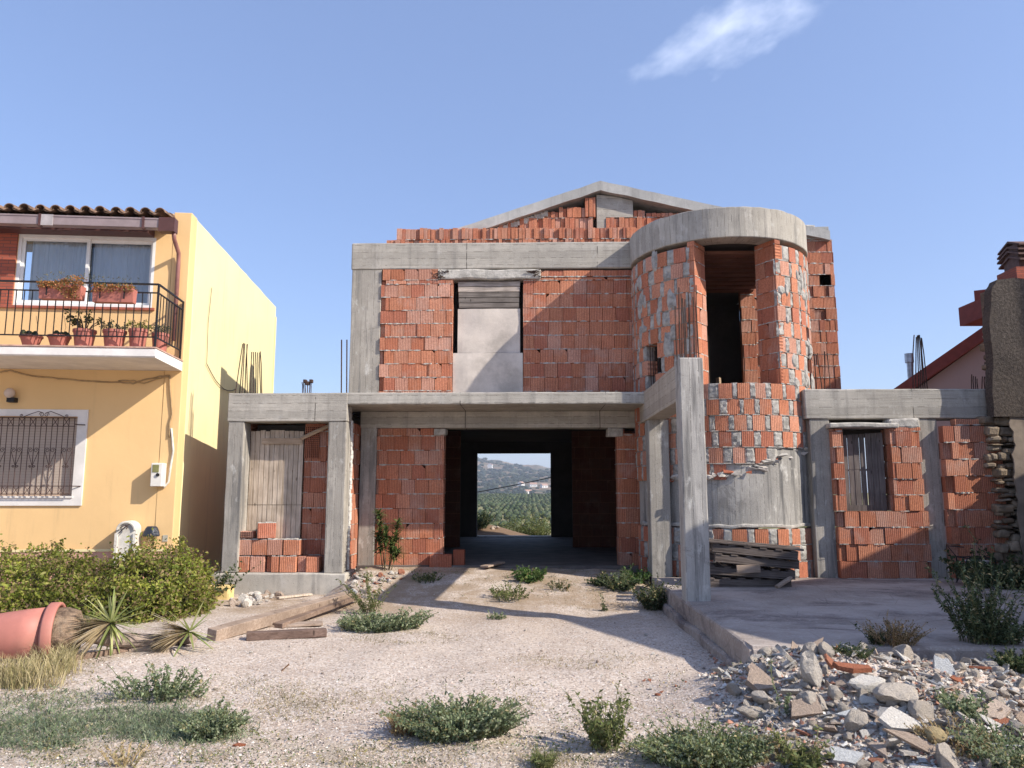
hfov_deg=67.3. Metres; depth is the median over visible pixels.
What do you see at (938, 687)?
plaster piece
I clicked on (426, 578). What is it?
weed
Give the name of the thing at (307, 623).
wooden board
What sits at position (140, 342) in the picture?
plant pot
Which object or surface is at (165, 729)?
creeping grass
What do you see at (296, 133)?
sky
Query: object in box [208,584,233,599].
wall
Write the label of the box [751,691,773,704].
concrete lump
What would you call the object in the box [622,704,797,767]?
weed
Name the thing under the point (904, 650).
concrete lump
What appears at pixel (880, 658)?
plaster piece
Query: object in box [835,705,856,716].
tile piece
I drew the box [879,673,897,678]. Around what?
tile piece
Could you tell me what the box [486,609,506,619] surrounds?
weed
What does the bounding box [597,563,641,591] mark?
weed
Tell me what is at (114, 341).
plant pot
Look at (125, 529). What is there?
wall fountain
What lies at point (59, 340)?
plant pot
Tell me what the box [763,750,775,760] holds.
concrete lump
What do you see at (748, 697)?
tile piece
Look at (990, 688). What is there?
concrete lump
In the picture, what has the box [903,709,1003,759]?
weed
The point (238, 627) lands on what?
wooden beam
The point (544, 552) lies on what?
house floor
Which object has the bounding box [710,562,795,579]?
pallet
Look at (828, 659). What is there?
block fragment
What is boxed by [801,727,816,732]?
plaster piece
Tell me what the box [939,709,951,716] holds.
concrete lump
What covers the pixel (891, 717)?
tile slab
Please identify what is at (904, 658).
plaster piece
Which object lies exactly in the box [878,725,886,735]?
tile piece
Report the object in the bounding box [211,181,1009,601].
unfinished house
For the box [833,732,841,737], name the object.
plaster piece
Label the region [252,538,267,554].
hollow block
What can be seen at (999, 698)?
concrete lump
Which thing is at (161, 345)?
plant pot
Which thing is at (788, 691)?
plaster piece
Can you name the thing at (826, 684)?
tile piece
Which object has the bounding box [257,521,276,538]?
hollow block
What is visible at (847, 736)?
concrete lump
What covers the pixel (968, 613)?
weed
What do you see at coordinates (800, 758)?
weed
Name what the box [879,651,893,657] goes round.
concrete lump
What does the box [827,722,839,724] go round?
tile piece
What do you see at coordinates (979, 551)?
weed
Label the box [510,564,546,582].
weed
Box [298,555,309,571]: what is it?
hollow block
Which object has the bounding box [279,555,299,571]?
hollow block
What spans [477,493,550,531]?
orchard trees
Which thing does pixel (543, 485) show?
farmhouse
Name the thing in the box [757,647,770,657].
concrete lump
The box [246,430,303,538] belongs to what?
plank door
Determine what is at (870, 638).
weed
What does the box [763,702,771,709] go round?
concrete lump
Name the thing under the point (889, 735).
concrete lump
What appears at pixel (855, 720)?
concrete lump
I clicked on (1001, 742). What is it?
weed
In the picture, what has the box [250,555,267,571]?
hollow block
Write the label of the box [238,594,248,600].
stone
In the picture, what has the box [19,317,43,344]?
plant pot
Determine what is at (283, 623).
wooden beam
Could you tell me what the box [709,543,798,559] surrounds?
pallet
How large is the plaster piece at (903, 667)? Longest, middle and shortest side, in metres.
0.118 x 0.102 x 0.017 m
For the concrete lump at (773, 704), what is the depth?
5.37 m
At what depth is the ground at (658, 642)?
7.06 m
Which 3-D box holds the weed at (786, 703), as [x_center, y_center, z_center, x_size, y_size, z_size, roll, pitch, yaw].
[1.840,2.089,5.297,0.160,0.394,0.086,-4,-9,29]
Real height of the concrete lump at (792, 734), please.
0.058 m
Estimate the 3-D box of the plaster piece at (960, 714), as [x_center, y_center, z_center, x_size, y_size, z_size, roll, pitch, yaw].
[2.896,2.134,4.861,0.165,0.022,0.196,28,4,22]
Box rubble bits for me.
[698,646,1023,767]
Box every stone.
[229,598,236,606]
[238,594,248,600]
[241,598,252,606]
[241,601,248,606]
[254,594,261,602]
[274,591,283,596]
[398,569,404,574]
[924,726,947,743]
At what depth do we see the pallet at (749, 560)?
10.93 m
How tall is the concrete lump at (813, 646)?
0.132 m
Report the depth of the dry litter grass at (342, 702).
5.96 m
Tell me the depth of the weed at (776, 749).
4.70 m
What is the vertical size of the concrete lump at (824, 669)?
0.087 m
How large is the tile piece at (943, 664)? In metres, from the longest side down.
0.183 x 0.142 x 0.026 m
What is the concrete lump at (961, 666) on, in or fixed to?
on the ground at (658, 642)
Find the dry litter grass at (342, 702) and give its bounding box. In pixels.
[0,565,1014,767]
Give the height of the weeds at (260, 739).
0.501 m
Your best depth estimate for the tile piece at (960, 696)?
5.13 m
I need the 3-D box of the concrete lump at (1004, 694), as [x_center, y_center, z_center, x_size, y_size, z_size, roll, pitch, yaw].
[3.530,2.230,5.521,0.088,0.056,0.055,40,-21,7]
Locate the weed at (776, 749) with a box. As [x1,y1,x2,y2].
[746,721,818,764]
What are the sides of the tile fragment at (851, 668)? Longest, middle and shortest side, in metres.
0.280 x 0.076 x 0.041 m
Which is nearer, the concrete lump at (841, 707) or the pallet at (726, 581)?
the concrete lump at (841, 707)
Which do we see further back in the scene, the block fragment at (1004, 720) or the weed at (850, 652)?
the weed at (850, 652)
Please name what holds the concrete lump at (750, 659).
on the ground at (658, 642)
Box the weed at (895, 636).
[856,610,935,646]
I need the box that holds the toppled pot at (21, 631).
[0,587,215,661]
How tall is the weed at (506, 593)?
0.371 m
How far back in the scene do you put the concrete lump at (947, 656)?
6.29 m
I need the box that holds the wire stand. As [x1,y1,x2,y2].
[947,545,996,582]
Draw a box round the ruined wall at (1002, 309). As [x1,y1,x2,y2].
[975,278,1023,569]
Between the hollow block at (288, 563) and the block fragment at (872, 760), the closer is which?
the block fragment at (872, 760)
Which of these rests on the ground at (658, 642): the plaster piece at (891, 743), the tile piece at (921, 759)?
the plaster piece at (891, 743)
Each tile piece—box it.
[721,678,732,681]
[744,695,751,699]
[781,677,794,680]
[791,641,797,649]
[812,725,838,732]
[814,637,823,645]
[823,677,829,686]
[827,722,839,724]
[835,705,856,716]
[836,680,846,686]
[846,687,858,691]
[858,707,878,717]
[865,644,878,655]
[866,742,886,759]
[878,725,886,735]
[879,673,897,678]
[917,756,927,761]
[933,655,956,674]
[941,684,960,690]
[952,694,963,709]
[1006,700,1017,707]
[1012,698,1023,706]
[1013,709,1023,722]
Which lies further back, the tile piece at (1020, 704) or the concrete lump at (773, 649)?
the concrete lump at (773, 649)
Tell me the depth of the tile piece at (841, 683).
5.42 m
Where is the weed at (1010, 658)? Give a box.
[987,636,1023,673]
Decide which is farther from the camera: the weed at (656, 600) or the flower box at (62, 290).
the flower box at (62, 290)
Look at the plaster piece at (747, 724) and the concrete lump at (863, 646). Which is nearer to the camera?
the plaster piece at (747, 724)
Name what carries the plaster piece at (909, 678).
on the ground at (658, 642)
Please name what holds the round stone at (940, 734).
on the ground at (658, 642)
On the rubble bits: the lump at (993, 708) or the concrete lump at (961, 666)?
the lump at (993, 708)
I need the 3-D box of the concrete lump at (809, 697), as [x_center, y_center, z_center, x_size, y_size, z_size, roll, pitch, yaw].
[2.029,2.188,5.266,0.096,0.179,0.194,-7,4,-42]
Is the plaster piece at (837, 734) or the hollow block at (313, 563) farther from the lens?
the hollow block at (313, 563)
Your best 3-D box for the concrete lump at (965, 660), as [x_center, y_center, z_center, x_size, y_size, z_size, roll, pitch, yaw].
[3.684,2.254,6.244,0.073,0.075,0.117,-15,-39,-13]
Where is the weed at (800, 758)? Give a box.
[769,724,834,767]
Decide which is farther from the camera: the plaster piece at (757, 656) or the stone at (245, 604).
the stone at (245, 604)
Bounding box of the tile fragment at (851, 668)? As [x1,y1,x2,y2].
[832,662,871,673]
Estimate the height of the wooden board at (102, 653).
0.061 m
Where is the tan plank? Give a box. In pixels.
[880,667,908,675]
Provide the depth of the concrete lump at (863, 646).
6.14 m
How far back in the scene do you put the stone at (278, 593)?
12.20 m
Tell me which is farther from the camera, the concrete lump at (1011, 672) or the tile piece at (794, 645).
the tile piece at (794, 645)
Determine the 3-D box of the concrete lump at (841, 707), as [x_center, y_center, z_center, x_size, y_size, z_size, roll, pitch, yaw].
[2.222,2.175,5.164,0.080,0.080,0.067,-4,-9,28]
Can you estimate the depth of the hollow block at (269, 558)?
12.79 m
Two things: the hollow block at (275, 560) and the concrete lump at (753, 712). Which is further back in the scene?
the hollow block at (275, 560)
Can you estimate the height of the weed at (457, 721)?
0.334 m
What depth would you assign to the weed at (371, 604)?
10.44 m
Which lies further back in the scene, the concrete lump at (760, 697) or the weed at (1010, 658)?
the weed at (1010, 658)
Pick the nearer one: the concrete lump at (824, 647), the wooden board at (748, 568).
the concrete lump at (824, 647)
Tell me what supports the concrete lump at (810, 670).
on the ground at (658, 642)
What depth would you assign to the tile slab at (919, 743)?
4.60 m
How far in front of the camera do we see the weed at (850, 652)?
5.84 m
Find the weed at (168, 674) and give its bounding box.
[154,661,191,691]
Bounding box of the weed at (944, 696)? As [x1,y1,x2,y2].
[932,686,994,718]
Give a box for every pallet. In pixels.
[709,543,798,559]
[709,550,799,568]
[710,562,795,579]
[710,574,791,586]
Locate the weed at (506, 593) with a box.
[488,575,532,601]
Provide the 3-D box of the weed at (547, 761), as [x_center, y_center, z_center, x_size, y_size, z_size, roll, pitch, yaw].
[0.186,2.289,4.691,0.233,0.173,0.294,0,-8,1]
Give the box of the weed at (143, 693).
[96,662,211,702]
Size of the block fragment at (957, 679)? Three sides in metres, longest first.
0.165 x 0.084 x 0.015 m
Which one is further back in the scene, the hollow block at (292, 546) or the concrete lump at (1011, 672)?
the hollow block at (292, 546)
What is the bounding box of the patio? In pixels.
[651,577,1023,666]
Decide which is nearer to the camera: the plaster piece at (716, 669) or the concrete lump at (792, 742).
the concrete lump at (792, 742)
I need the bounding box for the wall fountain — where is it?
[113,520,140,571]
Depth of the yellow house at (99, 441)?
13.04 m
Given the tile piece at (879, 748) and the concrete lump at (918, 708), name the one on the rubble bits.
the tile piece at (879, 748)
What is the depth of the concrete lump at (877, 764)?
4.46 m
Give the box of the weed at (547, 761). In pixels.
[525,742,560,767]
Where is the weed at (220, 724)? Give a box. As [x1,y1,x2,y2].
[170,693,252,740]
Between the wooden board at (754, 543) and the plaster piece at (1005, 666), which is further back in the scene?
the wooden board at (754, 543)
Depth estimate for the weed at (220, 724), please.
5.27 m
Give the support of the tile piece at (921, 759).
on the rubble bits
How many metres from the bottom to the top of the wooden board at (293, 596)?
0.032 m
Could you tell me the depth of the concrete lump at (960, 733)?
4.64 m
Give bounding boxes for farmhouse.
[529,482,536,486]
[540,484,547,487]
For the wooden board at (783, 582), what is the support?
on the patio
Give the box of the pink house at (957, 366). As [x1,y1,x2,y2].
[894,289,985,542]
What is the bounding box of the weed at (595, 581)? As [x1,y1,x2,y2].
[584,570,611,585]
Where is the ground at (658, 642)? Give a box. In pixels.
[0,458,1023,767]
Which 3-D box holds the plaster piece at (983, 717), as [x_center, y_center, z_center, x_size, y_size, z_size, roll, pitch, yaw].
[3.057,2.147,4.904,0.147,0.016,0.171,-5,31,-33]
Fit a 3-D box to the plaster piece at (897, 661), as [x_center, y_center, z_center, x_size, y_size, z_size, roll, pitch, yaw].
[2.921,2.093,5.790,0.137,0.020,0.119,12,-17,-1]
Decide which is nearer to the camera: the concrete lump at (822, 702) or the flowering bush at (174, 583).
the concrete lump at (822, 702)
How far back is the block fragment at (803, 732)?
4.96 m
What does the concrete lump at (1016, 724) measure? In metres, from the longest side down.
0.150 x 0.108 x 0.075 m
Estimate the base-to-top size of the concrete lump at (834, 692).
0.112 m
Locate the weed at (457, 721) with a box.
[380,684,534,743]
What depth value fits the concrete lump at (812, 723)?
5.03 m
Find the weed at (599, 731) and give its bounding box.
[565,681,633,753]
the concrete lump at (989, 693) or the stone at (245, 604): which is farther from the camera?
the stone at (245, 604)
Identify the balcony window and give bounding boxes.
[13,234,155,307]
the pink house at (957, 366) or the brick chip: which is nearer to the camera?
the brick chip
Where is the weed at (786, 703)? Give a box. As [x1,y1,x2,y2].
[768,657,791,715]
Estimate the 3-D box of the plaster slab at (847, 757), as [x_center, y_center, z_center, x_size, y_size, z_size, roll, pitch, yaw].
[1.996,2.215,4.582,0.218,0.030,0.125,1,27,-4]
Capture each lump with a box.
[726,682,741,695]
[737,705,769,718]
[743,699,752,705]
[747,656,756,663]
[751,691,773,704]
[756,662,766,673]
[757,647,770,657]
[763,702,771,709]
[763,721,771,727]
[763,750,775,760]
[770,646,777,652]
[770,702,777,708]
[782,740,809,757]
[786,732,797,739]
[795,690,818,704]
[800,650,822,687]
[800,681,810,689]
[802,642,817,653]
[806,720,816,726]
[816,694,827,710]
[818,641,834,657]
[822,664,827,674]
[826,702,834,707]
[827,685,844,699]
[837,701,849,712]
[842,732,851,740]
[844,673,850,680]
[844,709,868,732]
[847,673,885,693]
[850,673,861,679]
[856,688,867,697]
[856,759,870,767]
[857,642,866,649]
[871,760,886,767]
[873,682,918,705]
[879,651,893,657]
[886,676,894,682]
[886,700,897,706]
[886,728,894,737]
[891,644,912,659]
[907,699,933,719]
[921,662,928,667]
[932,673,940,681]
[934,653,944,657]
[936,742,960,767]
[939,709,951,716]
[941,653,952,661]
[947,718,961,729]
[952,662,965,670]
[956,693,972,702]
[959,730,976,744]
[961,657,971,663]
[970,668,979,678]
[976,699,1011,718]
[979,662,987,670]
[980,689,996,698]
[983,759,992,767]
[984,661,998,667]
[984,696,1004,703]
[985,685,996,690]
[991,680,1005,687]
[992,666,1004,671]
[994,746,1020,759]
[998,690,1009,698]
[1006,719,1023,734]
[1008,669,1015,675]
[1016,679,1023,687]
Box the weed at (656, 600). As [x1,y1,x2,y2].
[627,570,680,610]
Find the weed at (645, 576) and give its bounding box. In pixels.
[622,564,652,583]
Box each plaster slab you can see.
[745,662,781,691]
[775,644,796,663]
[791,694,823,719]
[829,746,863,765]
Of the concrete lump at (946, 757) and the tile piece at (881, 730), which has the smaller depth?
the concrete lump at (946, 757)
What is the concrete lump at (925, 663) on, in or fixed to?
on the ground at (658, 642)
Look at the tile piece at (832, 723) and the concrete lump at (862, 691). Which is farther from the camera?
the concrete lump at (862, 691)
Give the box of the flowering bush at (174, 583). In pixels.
[0,527,223,624]
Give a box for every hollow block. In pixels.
[239,538,254,554]
[239,555,250,571]
[240,531,255,537]
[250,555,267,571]
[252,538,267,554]
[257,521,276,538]
[267,538,284,554]
[267,555,272,571]
[271,555,279,571]
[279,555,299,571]
[283,538,302,554]
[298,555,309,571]
[306,556,321,571]
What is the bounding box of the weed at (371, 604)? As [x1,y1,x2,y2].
[335,567,396,613]
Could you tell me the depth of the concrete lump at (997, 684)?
5.68 m
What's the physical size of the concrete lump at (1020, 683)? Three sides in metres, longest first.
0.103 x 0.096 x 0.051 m
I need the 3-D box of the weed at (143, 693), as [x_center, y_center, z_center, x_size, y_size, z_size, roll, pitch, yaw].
[-2.859,2.409,6.189,0.944,0.292,0.538,0,-8,1]
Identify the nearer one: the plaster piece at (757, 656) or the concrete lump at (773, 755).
the concrete lump at (773, 755)
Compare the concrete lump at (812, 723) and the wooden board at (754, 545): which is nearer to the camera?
the concrete lump at (812, 723)
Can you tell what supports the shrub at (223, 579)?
on the ground at (658, 642)
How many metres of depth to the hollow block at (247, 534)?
12.80 m
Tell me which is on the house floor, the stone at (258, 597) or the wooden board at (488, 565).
the wooden board at (488, 565)
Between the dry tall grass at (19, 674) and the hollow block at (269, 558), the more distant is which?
the hollow block at (269, 558)
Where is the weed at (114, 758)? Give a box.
[98,740,150,767]
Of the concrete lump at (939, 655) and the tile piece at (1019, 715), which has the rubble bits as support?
the tile piece at (1019, 715)
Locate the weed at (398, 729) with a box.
[375,696,432,736]
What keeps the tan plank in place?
on the tile piece at (886, 676)
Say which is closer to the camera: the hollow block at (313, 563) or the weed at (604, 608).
the weed at (604, 608)
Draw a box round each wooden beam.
[207,591,351,640]
[246,628,326,640]
[273,594,360,627]
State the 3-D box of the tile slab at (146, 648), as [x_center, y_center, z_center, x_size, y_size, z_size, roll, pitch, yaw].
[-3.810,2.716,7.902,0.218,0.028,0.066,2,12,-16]
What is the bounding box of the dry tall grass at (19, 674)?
[0,638,89,690]
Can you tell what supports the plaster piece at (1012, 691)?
on the ground at (658, 642)
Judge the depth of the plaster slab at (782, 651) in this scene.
5.76 m
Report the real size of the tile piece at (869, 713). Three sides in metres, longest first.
0.124 x 0.107 x 0.018 m
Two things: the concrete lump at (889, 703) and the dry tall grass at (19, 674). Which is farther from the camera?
the dry tall grass at (19, 674)
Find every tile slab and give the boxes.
[129,646,151,651]
[877,706,926,731]
[882,728,935,753]
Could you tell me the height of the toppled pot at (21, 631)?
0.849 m
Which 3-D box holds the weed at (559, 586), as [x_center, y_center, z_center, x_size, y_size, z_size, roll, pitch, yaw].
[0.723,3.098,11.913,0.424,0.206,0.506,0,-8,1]
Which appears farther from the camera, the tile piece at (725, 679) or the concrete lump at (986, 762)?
the tile piece at (725, 679)
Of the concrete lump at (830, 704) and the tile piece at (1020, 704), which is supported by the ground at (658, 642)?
the concrete lump at (830, 704)
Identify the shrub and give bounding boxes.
[208,560,260,596]
[477,509,495,529]
[938,548,1023,589]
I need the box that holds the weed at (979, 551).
[970,539,993,564]
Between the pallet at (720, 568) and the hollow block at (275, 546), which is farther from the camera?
the hollow block at (275, 546)
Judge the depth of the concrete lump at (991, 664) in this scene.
6.09 m
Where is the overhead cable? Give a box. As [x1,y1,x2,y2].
[477,477,550,491]
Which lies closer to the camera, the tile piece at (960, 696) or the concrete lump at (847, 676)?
the tile piece at (960, 696)
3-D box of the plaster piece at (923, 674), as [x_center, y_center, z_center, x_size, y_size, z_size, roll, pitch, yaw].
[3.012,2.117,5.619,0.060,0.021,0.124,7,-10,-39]
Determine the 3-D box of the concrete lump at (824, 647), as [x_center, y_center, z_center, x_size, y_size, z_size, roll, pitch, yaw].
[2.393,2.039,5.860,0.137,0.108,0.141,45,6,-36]
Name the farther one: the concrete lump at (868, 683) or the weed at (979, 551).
the weed at (979, 551)
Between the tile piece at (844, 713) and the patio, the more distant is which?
the patio
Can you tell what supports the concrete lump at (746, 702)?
on the rubble bits
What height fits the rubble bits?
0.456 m
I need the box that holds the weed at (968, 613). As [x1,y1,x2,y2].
[924,523,1023,644]
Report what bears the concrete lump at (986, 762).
on the ground at (658, 642)
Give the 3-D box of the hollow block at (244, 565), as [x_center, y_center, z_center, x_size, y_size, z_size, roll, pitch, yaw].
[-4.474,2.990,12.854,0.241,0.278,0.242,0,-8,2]
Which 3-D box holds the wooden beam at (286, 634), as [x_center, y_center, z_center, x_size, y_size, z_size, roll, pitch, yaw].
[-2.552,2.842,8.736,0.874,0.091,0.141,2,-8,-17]
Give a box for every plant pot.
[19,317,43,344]
[47,318,71,344]
[64,308,100,345]
[99,319,127,345]
[126,319,151,346]
[149,325,171,351]
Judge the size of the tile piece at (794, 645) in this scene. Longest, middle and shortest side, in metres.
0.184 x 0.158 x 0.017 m
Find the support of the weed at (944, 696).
on the ground at (658, 642)
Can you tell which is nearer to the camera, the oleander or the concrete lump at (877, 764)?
the concrete lump at (877, 764)
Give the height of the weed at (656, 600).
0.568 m
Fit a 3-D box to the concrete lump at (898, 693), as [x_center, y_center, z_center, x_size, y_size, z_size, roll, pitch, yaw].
[2.596,2.088,5.173,0.354,0.150,0.231,7,-3,-9]
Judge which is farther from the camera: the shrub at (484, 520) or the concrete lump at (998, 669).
the shrub at (484, 520)
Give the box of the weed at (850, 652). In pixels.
[831,640,881,659]
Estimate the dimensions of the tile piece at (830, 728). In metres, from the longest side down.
0.158 x 0.140 x 0.019 m
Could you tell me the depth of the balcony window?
13.43 m
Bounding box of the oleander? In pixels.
[368,508,406,570]
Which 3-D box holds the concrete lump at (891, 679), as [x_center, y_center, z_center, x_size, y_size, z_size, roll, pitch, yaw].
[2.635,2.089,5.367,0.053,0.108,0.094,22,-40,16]
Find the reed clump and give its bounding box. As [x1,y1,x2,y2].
[497,507,550,534]
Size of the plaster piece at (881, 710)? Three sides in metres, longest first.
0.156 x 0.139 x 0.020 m
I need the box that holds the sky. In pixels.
[0,0,1023,492]
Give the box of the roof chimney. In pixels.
[958,241,1023,325]
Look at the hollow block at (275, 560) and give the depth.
12.72 m
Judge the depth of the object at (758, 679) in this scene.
5.63 m
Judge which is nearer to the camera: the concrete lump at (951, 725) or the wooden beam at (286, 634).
the concrete lump at (951, 725)
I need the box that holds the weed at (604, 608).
[600,593,607,610]
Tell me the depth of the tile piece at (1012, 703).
5.20 m
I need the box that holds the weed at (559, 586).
[546,578,570,591]
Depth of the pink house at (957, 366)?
23.35 m
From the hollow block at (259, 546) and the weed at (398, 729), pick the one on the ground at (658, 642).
the weed at (398, 729)
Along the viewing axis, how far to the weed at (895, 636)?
6.74 m
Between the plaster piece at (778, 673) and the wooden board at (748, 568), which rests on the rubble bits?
the plaster piece at (778, 673)
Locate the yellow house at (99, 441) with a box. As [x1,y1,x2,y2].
[0,203,276,593]
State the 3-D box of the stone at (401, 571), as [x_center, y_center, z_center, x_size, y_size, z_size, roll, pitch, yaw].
[-1.820,3.099,12.654,0.116,0.121,0.122,0,-8,-1]
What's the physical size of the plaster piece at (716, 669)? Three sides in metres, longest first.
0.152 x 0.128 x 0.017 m
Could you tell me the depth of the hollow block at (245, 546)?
12.78 m
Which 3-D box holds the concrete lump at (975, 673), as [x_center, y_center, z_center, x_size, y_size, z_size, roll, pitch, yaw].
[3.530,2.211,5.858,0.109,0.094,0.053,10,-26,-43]
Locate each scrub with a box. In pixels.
[477,457,550,495]
[491,515,537,532]
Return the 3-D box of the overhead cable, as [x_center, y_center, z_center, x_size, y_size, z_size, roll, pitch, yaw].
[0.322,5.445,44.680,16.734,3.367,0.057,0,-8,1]
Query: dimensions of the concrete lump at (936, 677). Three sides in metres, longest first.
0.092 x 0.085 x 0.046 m
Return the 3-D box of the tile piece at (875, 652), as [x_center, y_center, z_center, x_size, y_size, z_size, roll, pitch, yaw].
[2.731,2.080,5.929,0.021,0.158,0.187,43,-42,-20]
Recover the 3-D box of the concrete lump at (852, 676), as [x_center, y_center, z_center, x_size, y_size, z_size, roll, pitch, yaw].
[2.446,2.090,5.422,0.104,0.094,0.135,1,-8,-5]
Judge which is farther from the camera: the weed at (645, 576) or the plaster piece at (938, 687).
the weed at (645, 576)
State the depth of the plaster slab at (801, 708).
5.19 m
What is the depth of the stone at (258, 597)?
11.58 m
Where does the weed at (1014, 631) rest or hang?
on the patio
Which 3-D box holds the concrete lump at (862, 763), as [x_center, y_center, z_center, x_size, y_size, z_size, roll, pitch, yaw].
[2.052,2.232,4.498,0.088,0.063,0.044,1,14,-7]
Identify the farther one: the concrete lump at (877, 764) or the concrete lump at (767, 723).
the concrete lump at (767, 723)
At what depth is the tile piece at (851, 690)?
5.31 m
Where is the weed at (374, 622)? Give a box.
[335,607,438,633]
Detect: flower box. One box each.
[36,271,89,300]
[90,275,138,303]
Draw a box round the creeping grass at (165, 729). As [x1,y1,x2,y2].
[0,684,260,753]
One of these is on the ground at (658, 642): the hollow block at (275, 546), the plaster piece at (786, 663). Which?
the plaster piece at (786, 663)
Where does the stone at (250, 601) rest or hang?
on the ground at (658, 642)
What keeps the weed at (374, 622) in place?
on the ground at (658, 642)
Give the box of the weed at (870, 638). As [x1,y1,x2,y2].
[850,622,890,644]
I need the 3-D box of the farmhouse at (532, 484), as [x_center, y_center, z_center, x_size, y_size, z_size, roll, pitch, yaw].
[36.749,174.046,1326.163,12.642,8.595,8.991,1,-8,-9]
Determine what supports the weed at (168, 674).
on the ground at (658, 642)
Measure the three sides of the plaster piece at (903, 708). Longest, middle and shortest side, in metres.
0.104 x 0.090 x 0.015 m
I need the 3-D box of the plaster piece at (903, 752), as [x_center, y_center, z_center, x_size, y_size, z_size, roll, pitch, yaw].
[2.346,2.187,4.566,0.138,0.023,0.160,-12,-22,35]
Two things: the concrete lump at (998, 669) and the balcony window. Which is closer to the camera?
the concrete lump at (998, 669)
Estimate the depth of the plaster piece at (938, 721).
4.85 m
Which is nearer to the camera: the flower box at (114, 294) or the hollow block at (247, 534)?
the flower box at (114, 294)
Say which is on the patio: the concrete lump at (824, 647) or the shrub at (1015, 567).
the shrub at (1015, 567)
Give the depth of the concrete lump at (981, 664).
6.04 m
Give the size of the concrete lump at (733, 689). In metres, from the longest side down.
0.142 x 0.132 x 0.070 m
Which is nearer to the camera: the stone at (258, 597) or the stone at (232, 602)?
the stone at (232, 602)
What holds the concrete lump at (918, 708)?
on the ground at (658, 642)
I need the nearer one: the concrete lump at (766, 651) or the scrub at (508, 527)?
the concrete lump at (766, 651)
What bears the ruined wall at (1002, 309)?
on the ground at (658, 642)
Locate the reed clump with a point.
(537, 530)
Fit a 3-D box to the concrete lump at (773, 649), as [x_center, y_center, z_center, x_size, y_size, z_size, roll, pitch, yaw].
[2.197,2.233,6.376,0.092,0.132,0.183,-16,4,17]
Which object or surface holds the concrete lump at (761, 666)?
on the ground at (658, 642)
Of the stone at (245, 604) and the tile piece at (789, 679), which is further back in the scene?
the stone at (245, 604)
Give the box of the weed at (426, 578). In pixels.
[410,569,444,582]
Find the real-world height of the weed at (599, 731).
0.448 m
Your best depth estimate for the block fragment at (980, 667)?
6.01 m
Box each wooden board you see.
[61,647,132,661]
[268,620,322,627]
[276,593,312,598]
[480,561,504,567]
[709,539,799,547]
[709,540,803,550]
[736,564,760,572]
[775,576,792,588]
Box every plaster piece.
[711,667,724,672]
[743,722,754,727]
[751,654,764,658]
[774,668,783,677]
[778,689,799,694]
[782,660,794,667]
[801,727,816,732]
[822,717,832,721]
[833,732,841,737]
[859,694,877,703]
[859,729,875,738]
[871,655,887,661]
[876,707,888,716]
[883,738,901,748]
[891,659,903,663]
[892,648,910,660]
[898,665,911,669]
[898,705,906,712]
[898,749,918,756]
[906,676,914,680]
[909,765,937,767]
[915,671,930,676]
[925,685,949,689]
[928,718,948,727]
[956,711,978,728]
[970,658,979,664]
[979,714,1004,730]
[997,674,1006,679]
[1002,663,1009,671]
[1007,688,1020,694]
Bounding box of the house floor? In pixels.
[356,537,676,580]
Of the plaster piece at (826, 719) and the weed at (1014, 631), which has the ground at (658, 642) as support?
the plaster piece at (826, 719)
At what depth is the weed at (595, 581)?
12.15 m
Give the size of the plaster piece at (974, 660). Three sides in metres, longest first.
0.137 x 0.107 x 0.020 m
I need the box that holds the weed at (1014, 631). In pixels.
[971,603,1023,644]
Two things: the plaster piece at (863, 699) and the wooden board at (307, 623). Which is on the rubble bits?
the plaster piece at (863, 699)
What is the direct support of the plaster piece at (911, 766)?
on the rubble bits
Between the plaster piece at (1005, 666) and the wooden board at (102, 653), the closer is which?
the plaster piece at (1005, 666)
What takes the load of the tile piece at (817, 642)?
on the ground at (658, 642)
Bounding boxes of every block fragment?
[795,729,809,735]
[823,654,833,668]
[868,757,884,762]
[949,677,964,684]
[968,666,991,669]
[994,717,1008,723]
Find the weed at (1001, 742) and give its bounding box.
[945,699,1023,767]
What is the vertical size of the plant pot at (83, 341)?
0.637 m
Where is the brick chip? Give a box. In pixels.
[232,743,245,746]
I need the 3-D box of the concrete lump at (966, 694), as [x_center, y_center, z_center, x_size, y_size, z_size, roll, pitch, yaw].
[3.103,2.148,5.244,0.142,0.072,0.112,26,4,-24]
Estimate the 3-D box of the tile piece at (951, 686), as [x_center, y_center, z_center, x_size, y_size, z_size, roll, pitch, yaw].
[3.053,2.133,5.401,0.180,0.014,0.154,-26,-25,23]
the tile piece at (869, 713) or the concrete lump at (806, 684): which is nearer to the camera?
the tile piece at (869, 713)
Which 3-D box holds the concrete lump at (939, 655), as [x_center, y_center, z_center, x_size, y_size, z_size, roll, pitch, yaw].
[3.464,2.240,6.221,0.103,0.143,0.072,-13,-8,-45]
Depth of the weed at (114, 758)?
4.65 m
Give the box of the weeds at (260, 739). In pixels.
[1,564,775,767]
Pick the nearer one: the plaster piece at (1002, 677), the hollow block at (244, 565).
the plaster piece at (1002, 677)
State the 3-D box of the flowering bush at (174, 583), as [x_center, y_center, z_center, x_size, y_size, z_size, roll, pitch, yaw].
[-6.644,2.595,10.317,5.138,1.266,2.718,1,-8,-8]

